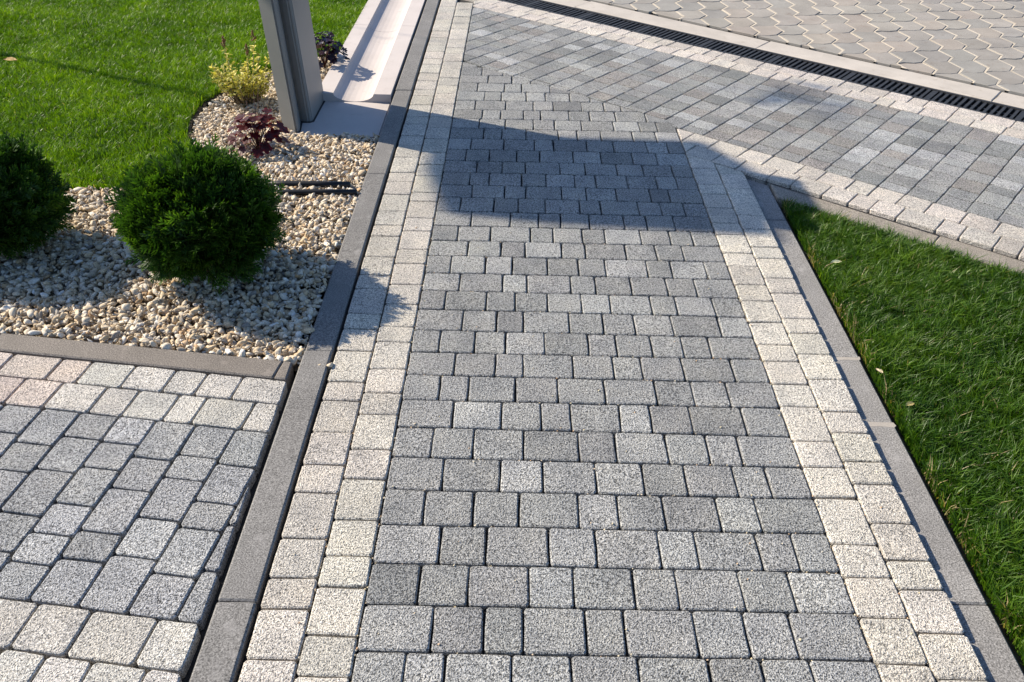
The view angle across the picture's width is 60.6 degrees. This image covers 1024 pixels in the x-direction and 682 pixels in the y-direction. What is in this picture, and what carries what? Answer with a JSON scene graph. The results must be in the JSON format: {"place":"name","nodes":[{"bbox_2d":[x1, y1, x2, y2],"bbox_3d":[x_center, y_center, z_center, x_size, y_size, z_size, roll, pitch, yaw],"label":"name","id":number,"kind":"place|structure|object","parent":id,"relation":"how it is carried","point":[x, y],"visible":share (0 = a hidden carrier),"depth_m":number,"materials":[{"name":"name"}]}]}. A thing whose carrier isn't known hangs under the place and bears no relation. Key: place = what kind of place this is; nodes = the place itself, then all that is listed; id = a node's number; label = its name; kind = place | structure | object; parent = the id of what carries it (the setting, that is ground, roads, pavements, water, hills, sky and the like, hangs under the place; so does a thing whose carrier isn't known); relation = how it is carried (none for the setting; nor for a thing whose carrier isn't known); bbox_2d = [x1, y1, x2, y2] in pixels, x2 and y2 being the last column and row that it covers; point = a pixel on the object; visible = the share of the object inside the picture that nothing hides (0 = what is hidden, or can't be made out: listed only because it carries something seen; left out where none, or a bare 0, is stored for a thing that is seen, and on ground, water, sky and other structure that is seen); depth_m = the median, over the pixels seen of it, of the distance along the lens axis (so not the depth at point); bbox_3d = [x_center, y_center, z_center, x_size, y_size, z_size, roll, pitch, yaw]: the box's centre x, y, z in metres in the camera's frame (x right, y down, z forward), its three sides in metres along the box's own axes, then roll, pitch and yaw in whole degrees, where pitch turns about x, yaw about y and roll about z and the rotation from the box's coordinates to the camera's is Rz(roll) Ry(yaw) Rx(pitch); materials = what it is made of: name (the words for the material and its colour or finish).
{"place":"outdoors","nodes":[
{"label":"outdoors","id":0,"kind":"place"},
{"bbox_2d":[0,352,290,681],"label":"pavement","id":1,"kind":"structure","parent":0,"point":[127,493],"depth_m":2.29,"materials":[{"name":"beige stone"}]},
{"bbox_2d":[0,0,367,194],"bbox_3d":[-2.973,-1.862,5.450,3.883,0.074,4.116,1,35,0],"label":"grass","id":2,"kind":"structure","parent":0,"point":[54,66],"depth_m":5.09,"materials":[{"name":"green plant"}]},
{"bbox_2d":[3,57,17,60],"bbox_3d":[-2.910,-1.633,5.085,0.075,0.010,0.050,-1,41,-13],"label":"fallen leaf","id":3,"kind":"object","parent":2,"relation":"on","point":[9,58],"visible":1,"depth_m":5.09,"materials":[{"name":"beige plant"}]},
{"bbox_2d":[0,55,379,373],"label":"gravel","id":4,"kind":"structure","parent":0,"point":[98,265],"depth_m":3.23,"materials":[{"name":"beige gravel"}]},
{"bbox_2d":[0,131,80,258],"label":"conifer bush","id":5,"kind":"object","parent":4,"relation":"on","point":[35,202],"visible":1,"depth_m":3.23,"materials":[{"name":"green plant"}]},
{"bbox_2d":[103,133,293,297],"bbox_3d":[-1.115,-0.438,3.125,0.633,0.548,0.641,1,35,0],"label":"conifer bush","id":6,"kind":"object","parent":4,"relation":"on","point":[176,205],"visible":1,"depth_m":2.98,"materials":[{"name":"green plant"}]},
{"bbox_2d":[208,30,273,105],"bbox_3d":[-1.425,-1.451,4.674,0.387,0.357,0.307,-9,37,-14],"label":"variegated shrub","id":7,"kind":"object","parent":4,"relation":"on","point":[238,90],"visible":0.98,"depth_m":4.68,"materials":[{"name":"yellow plant"}]},
{"bbox_2d":[227,91,290,157],"bbox_3d":[-1.207,-1.025,4.135,0.297,0.293,0.304,-17,39,-24],"label":"purple leaved plant","id":8,"kind":"object","parent":4,"relation":"on","point":[269,136],"visible":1,"depth_m":4.11,"materials":[{"name":"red plant"}]},
{"bbox_2d":[268,181,350,187],"bbox_3d":[-0.927,-0.691,3.872,0.426,0.034,0.028,1,35,-1],"label":"irrigation pipe","id":9,"kind":"object","parent":4,"relation":"on","point":[327,184],"visible":0.72,"depth_m":3.86,"materials":[{"name":"black plastic"}]},
{"bbox_2d":[274,189,356,194],"bbox_3d":[-0.908,-0.644,3.809,0.467,0.033,0.025,0,35,-2],"label":"irrigation pipe","id":10,"kind":"object","parent":4,"relation":"on","point":[322,191],"visible":0.71,"depth_m":3.80,"materials":[{"name":"black plastic"}]},
{"bbox_2d":[314,31,349,67],"bbox_3d":[-1.121,-1.730,5.210,0.294,0.204,0.309,22,40,27],"label":"purple leaved plant","id":11,"kind":"object","parent":4,"relation":"on","point":[330,56],"visible":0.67,"depth_m":5.16,"materials":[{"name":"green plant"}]},
{"bbox_2d":[190,95,296,376],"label":"ground","id":12,"kind":"structure","parent":0,"point":[192,130],"depth_m":4.75,"materials":[{"name":"brown soil"}]},
{"bbox_2d":[0,333,294,388],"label":"kerb","id":13,"kind":"structure","parent":12,"relation":"on","point":[176,361],"depth_m":2.83,"materials":[{"name":"concrete"}]},
{"bbox_2d":[189,0,440,681],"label":"kerb","id":14,"kind":"structure","parent":12,"relation":"on","point":[225,646],"depth_m":2.56,"materials":[{"name":"concrete"}]},
{"bbox_2d":[297,91,395,138],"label":"plinth","id":15,"kind":"structure","parent":12,"relation":"on","point":[359,118],"depth_m":4.63,"materials":[{"name":"concrete"}]},
{"bbox_2d":[258,0,324,132],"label":"steel column","id":16,"kind":"structure","parent":15,"relation":"on","point":[290,41],"depth_m":4.39,"materials":[{"name":"grey metal"}]},
{"bbox_2d":[238,0,472,681],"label":"path border","id":17,"kind":"object","parent":12,"relation":"on","point":[328,614],"visible":0.94,"depth_m":2.56,"materials":[{"name":"beige stone"}]},
{"bbox_2d":[322,0,426,103],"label":"gutter","id":18,"kind":"object","parent":12,"relation":"on","point":[377,44],"visible":0.92,"depth_m":5.45,"materials":[{"name":"concrete"}]},
{"bbox_2d":[462,0,1023,139],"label":"driveway border","id":19,"kind":"object","parent":12,"relation":"on","point":[970,118],"visible":0.8,"depth_m":5.29,"materials":[{"name":"beige concrete"}]},
{"bbox_2d":[499,0,1023,122],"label":"drain channel","id":20,"kind":"object","parent":12,"relation":"on","point":[1016,114],"visible":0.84,"depth_m":5.47,"materials":[{"name":"metal"}]},
{"bbox_2d":[544,0,1023,108],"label":"kerb","id":21,"kind":"structure","parent":12,"relation":"on","point":[978,92],"depth_m":5.56,"materials":[{"name":"concrete"}]},
{"bbox_2d":[685,154,986,681],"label":"path border","id":22,"kind":"object","parent":12,"relation":"on","point":[860,542],"visible":0.92,"depth_m":2.47,"materials":[{"name":"beige stone"}]},
{"bbox_2d":[677,129,1023,261],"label":"driveway border","id":23,"kind":"object","parent":12,"relation":"on","point":[987,234],"visible":0.91,"depth_m":3.90,"materials":[{"name":"beige concrete"}]},
{"bbox_2d":[747,179,1023,681],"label":"kerb","id":24,"kind":"structure","parent":12,"relation":"on","point":[983,633],"depth_m":2.49,"materials":[{"name":"concrete"}]},
{"bbox_2d":[770,184,1023,274],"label":"kerb","id":25,"kind":"structure","parent":12,"relation":"on","point":[777,191],"depth_m":3.69,"materials":[{"name":"concrete"}]},
{"bbox_2d":[352,61,880,681],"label":"path","id":26,"kind":"structure","parent":0,"point":[554,577],"depth_m":2.51,"materials":[{"name":"grey stone"}]},
{"bbox_2d":[293,129,927,674],"bbox_3d":[0.259,-0.102,3.096,1.594,0.012,3.384,1,35,0],"label":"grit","id":27,"kind":"object","parent":26,"relation":"on","point":[583,429],"visible":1,"depth_m":2.53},
{"bbox_2d":[464,7,1023,228],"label":"driveway","id":28,"kind":"structure","parent":0,"point":[972,170],"depth_m":4.69,"materials":[{"name":"grey stone"}]},
{"bbox_2d":[585,0,1023,96],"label":"road","id":29,"kind":"structure","parent":0,"point":[979,43],"depth_m":6.05,"materials":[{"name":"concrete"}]},
{"bbox_2d":[777,195,1023,672],"bbox_3d":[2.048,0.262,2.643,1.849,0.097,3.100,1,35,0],"label":"grass","id":30,"kind":"structure","parent":0,"point":[909,308],"depth_m":2.90,"materials":[{"name":"green plant"}]}
]}

